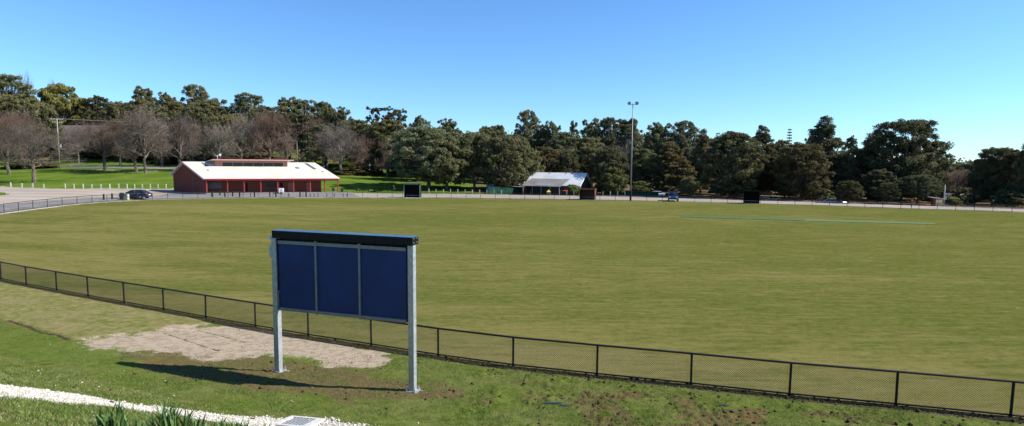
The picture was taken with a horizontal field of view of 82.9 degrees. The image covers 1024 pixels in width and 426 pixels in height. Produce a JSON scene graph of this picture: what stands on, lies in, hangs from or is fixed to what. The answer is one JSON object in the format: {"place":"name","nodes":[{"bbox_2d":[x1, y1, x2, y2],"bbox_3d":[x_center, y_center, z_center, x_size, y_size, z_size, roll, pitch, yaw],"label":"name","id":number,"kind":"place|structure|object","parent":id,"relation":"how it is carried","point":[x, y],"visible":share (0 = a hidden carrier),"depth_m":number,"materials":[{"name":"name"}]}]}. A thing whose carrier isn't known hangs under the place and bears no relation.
{"place":"outdoors","nodes":[
{"label":"outdoors","id":0,"kind":"place"},
{"bbox_2d":[0,165,357,212],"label":"asphalt driveway","id":1,"kind":"structure","parent":0,"point":[170,194],"depth_m":112.98,"materials":[{"name":"grey asphalt"}]},
{"bbox_2d":[0,147,1023,425],"bbox_3d":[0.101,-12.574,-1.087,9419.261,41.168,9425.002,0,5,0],"label":"ground","id":2,"kind":"structure","parent":0,"point":[68,321],"depth_m":19.24,"materials":[{"name":"green plant"}]},
{"bbox_2d":[0,94,38,157],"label":"gum tree","id":3,"kind":"object","parent":2,"relation":"on","point":[10,103],"visible":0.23,"depth_m":209.55,"materials":[{"name":"green plant"}]},
{"bbox_2d":[0,73,39,105],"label":"gum tree","id":4,"kind":"object","parent":2,"relation":"on","point":[8,82],"visible":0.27,"depth_m":225.53,"materials":[{"name":"green plant"}]},
{"bbox_2d":[0,111,47,174],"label":"leafless tree","id":5,"kind":"object","parent":2,"relation":"on","point":[11,122],"visible":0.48,"depth_m":157.03,"materials":[{"name":"grey plant"}]},
{"bbox_2d":[0,107,47,158],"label":"leafless tree","id":6,"kind":"object","parent":2,"relation":"on","point":[22,119],"visible":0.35,"depth_m":187.66,"materials":[{"name":"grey plant"}]},
{"bbox_2d":[19,102,66,157],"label":"gum tree","id":7,"kind":"object","parent":2,"relation":"on","point":[47,110],"visible":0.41,"depth_m":211.86,"materials":[{"name":"green plant"}]},
{"bbox_2d":[0,117,87,182],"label":"leafless tree","id":8,"kind":"object","parent":2,"relation":"on","point":[36,142],"visible":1,"depth_m":138.92,"materials":[{"name":"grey plant"}]},
{"bbox_2d":[31,82,84,124],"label":"gum tree","id":9,"kind":"object","parent":2,"relation":"on","point":[50,94],"visible":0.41,"depth_m":231.66,"materials":[{"name":"green plant"}]},
{"bbox_2d":[59,125,93,163],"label":"leafless tree","id":10,"kind":"object","parent":2,"relation":"on","point":[75,134],"visible":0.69,"depth_m":194.09,"materials":[{"name":"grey plant"}]},
{"bbox_2d":[0,186,173,204],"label":"car park","id":11,"kind":"structure","parent":2,"relation":"on","point":[19,194],"depth_m":110.60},
{"bbox_2d":[75,95,114,124],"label":"round tree","id":12,"kind":"object","parent":2,"relation":"on","point":[99,103],"visible":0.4,"depth_m":234.25,"materials":[{"name":"green plant"}]},
{"bbox_2d":[60,114,137,170],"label":"leafless tree","id":13,"kind":"object","parent":2,"relation":"on","point":[102,143],"visible":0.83,"depth_m":167.21,"materials":[{"name":"grey plant"}]},
{"bbox_2d":[78,395,134,425],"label":"strap leaf plant","id":14,"kind":"object","parent":2,"relation":"on","point":[120,419],"visible":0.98,"depth_m":9.02,"materials":[{"name":"green plant"}]},
{"bbox_2d":[98,101,126,124],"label":"gum tree","id":15,"kind":"object","parent":2,"relation":"on","point":[115,107],"visible":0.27,"depth_m":233.67,"materials":[{"name":"green plant"}]},
{"bbox_2d":[93,114,140,166],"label":"leafless tree","id":16,"kind":"object","parent":2,"relation":"on","point":[115,129],"visible":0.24,"depth_m":185.54,"materials":[{"name":"grey plant"}]},
{"bbox_2d":[106,107,167,171],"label":"leafless tree","id":17,"kind":"object","parent":2,"relation":"on","point":[135,156],"visible":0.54,"depth_m":165.07,"materials":[{"name":"grey plant"}]},
{"bbox_2d":[123,85,156,115],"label":"gum tree","id":18,"kind":"object","parent":2,"relation":"on","point":[148,95],"visible":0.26,"depth_m":221.50,"materials":[{"name":"green plant"}]},
{"bbox_2d":[123,99,157,147],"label":"gum tree","id":19,"kind":"object","parent":2,"relation":"on","point":[133,103],"visible":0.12,"depth_m":210.89,"materials":[{"name":"green plant"}]},
{"bbox_2d":[111,102,177,172],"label":"leafless tree","id":20,"kind":"object","parent":2,"relation":"on","point":[137,127],"visible":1,"depth_m":162.21,"materials":[{"name":"grey plant"}]},
{"bbox_2d":[140,399,195,425],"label":"strap leaf plant","id":21,"kind":"object","parent":2,"relation":"on","point":[171,420],"visible":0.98,"depth_m":10.25,"materials":[{"name":"green plant"}]},
{"bbox_2d":[148,150,194,163],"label":"shrub","id":22,"kind":"object","parent":2,"relation":"on","point":[172,160],"visible":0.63,"depth_m":196.83,"materials":[{"name":"green plant"}]},
{"bbox_2d":[153,101,194,150],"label":"gum tree","id":23,"kind":"object","parent":2,"relation":"on","point":[175,107],"visible":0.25,"depth_m":206.57,"materials":[{"name":"green plant"}]},
{"bbox_2d":[148,110,209,164],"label":"leafless tree","id":24,"kind":"object","parent":2,"relation":"on","point":[178,139],"visible":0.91,"depth_m":170.41,"materials":[{"name":"grey plant"}]},
{"bbox_2d":[176,117,208,160],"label":"leafless tree","id":25,"kind":"object","parent":2,"relation":"on","point":[195,132],"visible":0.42,"depth_m":188.31,"materials":[{"name":"grey plant"}]},
{"bbox_2d":[180,84,210,156],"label":"gum tree","id":26,"kind":"object","parent":2,"relation":"on","point":[191,91],"visible":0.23,"depth_m":215.96,"materials":[{"name":"green plant"}]},
{"bbox_2d":[171,99,231,161],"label":"gum tree","id":27,"kind":"object","parent":2,"relation":"on","point":[201,111],"visible":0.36,"depth_m":201.40,"materials":[{"name":"green plant"}]},
{"bbox_2d":[0,369,418,425],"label":"crushed rock","id":28,"kind":"object","parent":2,"relation":"on","point":[4,390],"visible":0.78,"depth_m":13.23,"materials":[{"name":"beige gravel"}]},
{"bbox_2d":[195,121,242,158],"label":"leafless tree","id":29,"kind":"object","parent":2,"relation":"on","point":[221,134],"visible":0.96,"depth_m":173.96,"materials":[{"name":"grey plant"}]},
{"bbox_2d":[201,114,248,158],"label":"gum tree","id":30,"kind":"object","parent":2,"relation":"on","point":[226,119],"visible":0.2,"depth_m":191.44,"materials":[{"name":"green plant"}]},
{"bbox_2d":[215,112,265,158],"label":"leafless tree","id":31,"kind":"object","parent":2,"relation":"on","point":[242,125],"visible":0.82,"depth_m":180.37,"materials":[{"name":"grey plant"}]},
{"bbox_2d":[227,92,263,123],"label":"gum tree","id":32,"kind":"object","parent":2,"relation":"on","point":[242,104],"visible":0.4,"depth_m":212.38,"materials":[{"name":"green plant"}]},
{"bbox_2d":[169,154,342,193],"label":"brick pavilion","id":33,"kind":"structure","parent":2,"relation":"on","point":[249,176],"depth_m":127.23,"materials":[{"name":"brick"}]},
{"bbox_2d":[238,105,282,151],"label":"gum tree","id":34,"kind":"object","parent":2,"relation":"on","point":[255,110],"visible":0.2,"depth_m":201.43,"materials":[{"name":"green plant"}]},
{"bbox_2d":[243,105,299,158],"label":"leafless tree","id":35,"kind":"object","parent":2,"relation":"on","point":[261,125],"visible":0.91,"depth_m":183.09,"materials":[{"name":"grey plant"}]},
{"bbox_2d":[268,132,305,161],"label":"leafless tree","id":36,"kind":"object","parent":2,"relation":"on","point":[283,143],"visible":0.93,"depth_m":176.68,"materials":[{"name":"brown plant"}]},
{"bbox_2d":[271,96,307,161],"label":"gum tree","id":37,"kind":"object","parent":2,"relation":"on","point":[285,105],"visible":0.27,"depth_m":209.65,"materials":[{"name":"green plant"}]},
{"bbox_2d":[272,113,318,161],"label":"gum tree","id":38,"kind":"object","parent":2,"relation":"on","point":[299,121],"visible":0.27,"depth_m":198.82,"materials":[{"name":"green plant"}]},
{"bbox_2d":[271,415,325,425],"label":"drain pit","id":39,"kind":"object","parent":2,"relation":"on","point":[291,420],"visible":0.97,"depth_m":14.51,"materials":[{"name":"concrete"}]},
{"bbox_2d":[288,98,315,161],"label":"gum tree","id":40,"kind":"object","parent":2,"relation":"on","point":[305,106],"visible":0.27,"depth_m":211.59,"materials":[{"name":"green plant"}]},
{"bbox_2d":[298,132,322,161],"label":"gum tree","id":41,"kind":"object","parent":2,"relation":"on","point":[304,148],"visible":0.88,"depth_m":189.82,"materials":[{"name":"green plant"}]},
{"bbox_2d":[307,125,339,170],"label":"leafless tree","id":42,"kind":"object","parent":2,"relation":"on","point":[328,152],"visible":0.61,"depth_m":183.96,"materials":[{"name":"brown plant"}]},
{"bbox_2d":[307,124,339,168],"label":"gum tree","id":43,"kind":"object","parent":2,"relation":"on","point":[320,128],"visible":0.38,"depth_m":193.51,"materials":[{"name":"green plant"}]},
{"bbox_2d":[310,101,342,163],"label":"gum tree","id":44,"kind":"object","parent":2,"relation":"on","point":[322,108],"visible":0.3,"depth_m":207.17,"materials":[{"name":"green plant"}]},
{"bbox_2d":[327,106,353,164],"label":"gum tree","id":45,"kind":"object","parent":2,"relation":"on","point":[338,115],"visible":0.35,"depth_m":204.08,"materials":[{"name":"green plant"}]},
{"bbox_2d":[313,119,371,174],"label":"leafless tree","id":46,"kind":"object","parent":2,"relation":"on","point":[342,148],"visible":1,"depth_m":169.70,"materials":[{"name":"grey plant"}]},
{"bbox_2d":[268,229,422,393],"bbox_3d":[-5.440,3.180,18.531,5.469,5.120,0.480,2,5,17],"label":"scoreboard","id":47,"kind":"object","parent":2,"relation":"on","point":[359,275],"visible":0.91,"depth_m":18.30,"materials":[{"name":"metal"}]},
{"bbox_2d":[339,119,368,165],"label":"gum tree","id":48,"kind":"object","parent":2,"relation":"on","point":[359,125],"visible":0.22,"depth_m":201.46,"materials":[{"name":"green plant"}]},
{"bbox_2d":[340,134,382,168],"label":"leafless tree","id":49,"kind":"object","parent":2,"relation":"on","point":[363,145],"visible":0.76,"depth_m":176.55,"materials":[{"name":"brown plant"}]},
{"bbox_2d":[365,106,396,170],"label":"pine tree","id":50,"kind":"object","parent":2,"relation":"on","point":[386,117],"visible":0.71,"depth_m":188.55,"materials":[{"name":"green plant"}]},
{"bbox_2d":[364,119,404,173],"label":"gum tree","id":51,"kind":"object","parent":2,"relation":"on","point":[378,131],"visible":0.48,"depth_m":181.07,"materials":[{"name":"green plant"}]},
{"bbox_2d":[381,124,472,187],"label":"gum tree","id":52,"kind":"object","parent":2,"relation":"on","point":[418,136],"visible":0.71,"depth_m":141.78,"materials":[{"name":"green plant"}]},
{"bbox_2d":[416,137,474,188],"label":"gum tree","id":53,"kind":"object","parent":2,"relation":"on","point":[450,169],"visible":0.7,"depth_m":141.24,"materials":[{"name":"green plant"}]},
{"bbox_2d":[450,130,504,188],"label":"gum tree","id":54,"kind":"object","parent":2,"relation":"on","point":[479,140],"visible":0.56,"depth_m":143.98,"materials":[{"name":"green plant"}]},
{"bbox_2d":[472,135,529,187],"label":"gum tree","id":55,"kind":"object","parent":2,"relation":"on","point":[502,176],"visible":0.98,"depth_m":141.48,"materials":[{"name":"green plant"}]},
{"bbox_2d":[0,98,1001,182],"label":"woodland","id":56,"kind":"object","parent":2,"relation":"on","point":[157,108],"visible":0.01,"depth_m":208.21,"materials":[{"name":"green plant"}]},
{"bbox_2d":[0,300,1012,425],"bbox_3d":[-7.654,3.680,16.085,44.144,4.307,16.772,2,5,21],"label":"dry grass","id":57,"kind":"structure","parent":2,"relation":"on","point":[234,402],"depth_m":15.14,"materials":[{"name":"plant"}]},
{"bbox_2d":[0,197,1023,417],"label":"oval turf","id":58,"kind":"structure","parent":2,"relation":"on","point":[945,295],"depth_m":37.53,"materials":[{"name":"green plant"}]},
{"bbox_2d":[0,192,402,212],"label":"boundary fence","id":59,"kind":"object","parent":58,"relation":"on","point":[105,200],"visible":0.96,"depth_m":95.77,"materials":[{"name":"metal"}]},
{"bbox_2d":[421,192,577,199],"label":"boundary fence","id":60,"kind":"object","parent":58,"relation":"on","point":[496,195],"visible":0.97,"depth_m":118.35,"materials":[{"name":"metal"}]},
{"bbox_2d":[0,261,1023,416],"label":"boundary fence","id":61,"kind":"object","parent":58,"relation":"on","point":[790,372],"visible":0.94,"depth_m":20.23,"materials":[{"name":"metal"}]},
{"bbox_2d":[150,286,1015,415],"bbox_3d":[-1.444,5.104,25.146,43.698,0.038,7.328,2,5,20],"label":"turf fringe","id":62,"kind":"object","parent":58,"relation":"on","point":[655,367],"visible":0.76,"depth_m":20.85,"materials":[{"name":"plant"}]},
{"bbox_2d":[681,215,804,220],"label":"pitch cover","id":63,"kind":"object","parent":58,"relation":"on","point":[787,219],"visible":1,"depth_m":78.80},
{"bbox_2d":[742,190,760,203],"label":"player shelter","id":64,"kind":"object","parent":58,"relation":"on","point":[751,196],"visible":0.89,"depth_m":110.73,"materials":[{"name":"metal"}]},
{"bbox_2d":[803,219,937,224],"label":"pitch cover","id":65,"kind":"object","parent":58,"relation":"on","point":[822,220],"visible":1,"depth_m":75.34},
{"bbox_2d":[760,198,1023,211],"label":"boundary fence","id":66,"kind":"object","parent":58,"relation":"on","point":[973,207],"visible":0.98,"depth_m":99.71,"materials":[{"name":"metal"}]},
{"bbox_2d":[7,298,1023,425],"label":"soil clods","id":67,"kind":"object","parent":2,"relation":"on","point":[703,415],"visible":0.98,"depth_m":17.47,"materials":[{"name":"brown soil"}]},
{"bbox_2d":[514,109,542,144],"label":"gum tree","id":68,"kind":"object","parent":2,"relation":"on","point":[525,115],"visible":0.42,"depth_m":185.27,"materials":[{"name":"green plant"}]},
{"bbox_2d":[511,145,545,184],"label":"gum tree","id":69,"kind":"object","parent":2,"relation":"on","point":[533,165],"visible":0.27,"depth_m":149.91,"materials":[{"name":"green plant"}]},
{"bbox_2d":[530,124,549,150],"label":"gum tree","id":70,"kind":"object","parent":2,"relation":"on","point":[539,134],"visible":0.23,"depth_m":178.93,"materials":[{"name":"green plant"}]},
{"bbox_2d":[488,187,597,194],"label":"screen fence","id":71,"kind":"object","parent":2,"relation":"on","point":[496,190],"visible":0.35,"depth_m":139.44,"materials":[{"name":"green fabric"}]},
{"bbox_2d":[537,120,560,168],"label":"gum tree","id":72,"kind":"object","parent":2,"relation":"on","point":[554,129],"visible":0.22,"depth_m":177.43,"materials":[{"name":"green plant"}]},
{"bbox_2d":[533,146,565,172],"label":"gum tree","id":73,"kind":"object","parent":2,"relation":"on","point":[548,154],"visible":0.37,"depth_m":157.09,"materials":[{"name":"green plant"}]},
{"bbox_2d":[517,172,592,194],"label":"community hall","id":74,"kind":"structure","parent":2,"relation":"on","point":[541,183],"depth_m":143.40,"materials":[{"name":"white metal"}]},
{"bbox_2d":[543,131,580,163],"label":"gum tree","id":75,"kind":"object","parent":2,"relation":"on","point":[565,139],"visible":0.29,"depth_m":168.37,"materials":[{"name":"green plant"}]},
{"bbox_2d":[550,151,586,172],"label":"gum tree","id":76,"kind":"object","parent":2,"relation":"on","point":[569,164],"visible":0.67,"depth_m":153.26,"materials":[{"name":"green plant"}]},
{"bbox_2d":[570,137,610,182],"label":"gum tree","id":77,"kind":"object","parent":2,"relation":"on","point":[589,147],"visible":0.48,"depth_m":158.65,"materials":[{"name":"green plant"}]},
{"bbox_2d":[576,118,608,188],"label":"gum tree","id":78,"kind":"object","parent":2,"relation":"on","point":[590,130],"visible":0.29,"depth_m":177.01,"materials":[{"name":"green plant"}]},
{"bbox_2d":[590,145,628,192],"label":"evergreen tree","id":79,"kind":"object","parent":2,"relation":"on","point":[600,161],"visible":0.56,"depth_m":143.12,"materials":[{"name":"green plant"}]},
{"bbox_2d":[597,117,623,150],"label":"gum tree","id":80,"kind":"object","parent":2,"relation":"on","point":[610,130],"visible":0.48,"depth_m":177.32,"materials":[{"name":"green plant"}]},
{"bbox_2d":[596,166,628,194],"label":"gum tree","id":81,"kind":"object","parent":2,"relation":"on","point":[618,184],"visible":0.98,"depth_m":139.64,"materials":[{"name":"green plant"}]},
{"bbox_2d":[615,117,643,162],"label":"gum tree","id":82,"kind":"object","parent":2,"relation":"on","point":[626,131],"visible":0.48,"depth_m":178.87,"materials":[{"name":"green plant"}]},
{"bbox_2d":[625,148,663,188],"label":"gum tree","id":83,"kind":"object","parent":2,"relation":"on","point":[647,157],"visible":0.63,"depth_m":146.73,"materials":[{"name":"green plant"}]},
{"bbox_2d":[639,122,676,165],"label":"gum tree","id":84,"kind":"object","parent":2,"relation":"on","point":[658,130],"visible":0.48,"depth_m":164.98,"materials":[{"name":"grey plant"}]},
{"bbox_2d":[644,141,697,191],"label":"evergreen tree","id":85,"kind":"object","parent":2,"relation":"on","point":[671,158],"visible":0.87,"depth_m":143.47,"materials":[{"name":"green plant"}]},
{"bbox_2d":[666,120,700,167],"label":"gum tree","id":86,"kind":"object","parent":2,"relation":"on","point":[684,139],"visible":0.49,"depth_m":163.44,"materials":[{"name":"green plant"}]},
{"bbox_2d":[677,177,701,195],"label":"gum tree","id":87,"kind":"object","parent":2,"relation":"on","point":[686,185],"visible":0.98,"depth_m":136.82,"materials":[{"name":"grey plant"}]},
{"bbox_2d":[686,128,714,192],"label":"evergreen tree","id":88,"kind":"object","parent":2,"relation":"on","point":[702,146],"visible":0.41,"depth_m":146.26,"materials":[{"name":"green plant"}]},
{"bbox_2d":[696,131,768,197],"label":"evergreen tree","id":89,"kind":"object","parent":2,"relation":"on","point":[733,176],"visible":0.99,"depth_m":126.54,"materials":[{"name":"green plant"}]},
{"bbox_2d":[744,124,778,194],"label":"evergreen tree","id":90,"kind":"object","parent":2,"relation":"on","point":[763,183],"visible":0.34,"depth_m":137.34,"materials":[{"name":"green plant"}]},
{"bbox_2d":[769,142,834,199],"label":"evergreen tree","id":91,"kind":"object","parent":2,"relation":"on","point":[804,161],"visible":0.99,"depth_m":121.43,"materials":[{"name":"green plant"}]},
{"bbox_2d":[805,115,852,192],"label":"evergreen tree","id":92,"kind":"object","parent":2,"relation":"on","point":[822,133],"visible":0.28,"depth_m":133.09,"materials":[{"name":"green plant"}]},
{"bbox_2d":[825,154,864,198],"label":"evergreen tree","id":93,"kind":"object","parent":2,"relation":"on","point":[849,169],"visible":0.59,"depth_m":127.94,"materials":[{"name":"green plant"}]},
{"bbox_2d":[831,180,866,202],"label":"gum tree","id":94,"kind":"object","parent":2,"relation":"on","point":[843,192],"visible":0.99,"depth_m":113.09,"materials":[{"name":"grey plant"}]},
{"bbox_2d":[841,148,883,197],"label":"evergreen tree","id":95,"kind":"object","parent":2,"relation":"on","point":[867,152],"visible":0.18,"depth_m":129.21,"materials":[{"name":"green plant"}]},
{"bbox_2d":[858,169,898,201],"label":"evergreen tree","id":96,"kind":"object","parent":2,"relation":"on","point":[870,179],"visible":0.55,"depth_m":118.95,"materials":[{"name":"green plant"}]},
{"bbox_2d":[869,183,904,203],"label":"gum tree","id":97,"kind":"object","parent":2,"relation":"on","point":[885,194],"visible":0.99,"depth_m":111.08,"materials":[{"name":"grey plant"}]},
{"bbox_2d":[854,118,956,200],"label":"evergreen tree","id":98,"kind":"object","parent":2,"relation":"on","point":[914,159],"visible":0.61,"depth_m":123.20,"materials":[{"name":"green plant"}]},
{"bbox_2d":[893,174,943,203],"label":"shrub","id":99,"kind":"object","parent":2,"relation":"on","point":[925,191],"visible":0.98,"depth_m":110.28,"materials":[{"name":"green plant"}]},
{"bbox_2d":[942,167,976,191],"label":"leafless tree","id":100,"kind":"object","parent":2,"relation":"on","point":[960,181],"visible":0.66,"depth_m":130.97,"materials":[{"name":"brown plant"}]},
{"bbox_2d":[950,186,978,204],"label":"shrub","id":101,"kind":"object","parent":2,"relation":"on","point":[966,198],"visible":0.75,"depth_m":113.13,"materials":[{"name":"green plant"}]},
{"bbox_2d":[965,147,1019,201],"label":"evergreen tree","id":102,"kind":"object","parent":2,"relation":"on","point":[990,156],"visible":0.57,"depth_m":117.04,"materials":[{"name":"green plant"}]},
{"bbox_2d":[990,151,1023,197],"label":"evergreen tree","id":103,"kind":"object","parent":2,"relation":"on","point":[1005,174],"visible":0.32,"depth_m":113.41,"materials":[{"name":"green plant"}]},
{"bbox_2d":[990,189,1023,206],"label":"shrub","id":104,"kind":"object","parent":2,"relation":"on","point":[1013,197],"visible":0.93,"depth_m":106.65,"materials":[{"name":"green plant"}]},
{"bbox_2d":[1011,143,1023,197],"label":"evergreen tree","id":105,"kind":"object","parent":2,"relation":"on","point":[1018,183],"visible":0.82,"depth_m":108.21,"materials":[{"name":"green plant"}]},
{"bbox_2d":[0,0,1023,162],"label":"sky","id":106,"kind":"structure","parent":0,"point":[718,66],"materials":[{"name":"blue"}]},
{"bbox_2d":[353,193,1023,212],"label":"ring road","id":107,"kind":"structure","parent":0,"point":[380,195],"depth_m":118.49,"materials":[{"name":"grey asphalt"}]},
{"bbox_2d":[403,183,421,197],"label":"player shelter","id":108,"kind":"object","parent":107,"relation":"on","point":[412,190],"visible":0.85,"depth_m":120.60,"materials":[{"name":"metal"}]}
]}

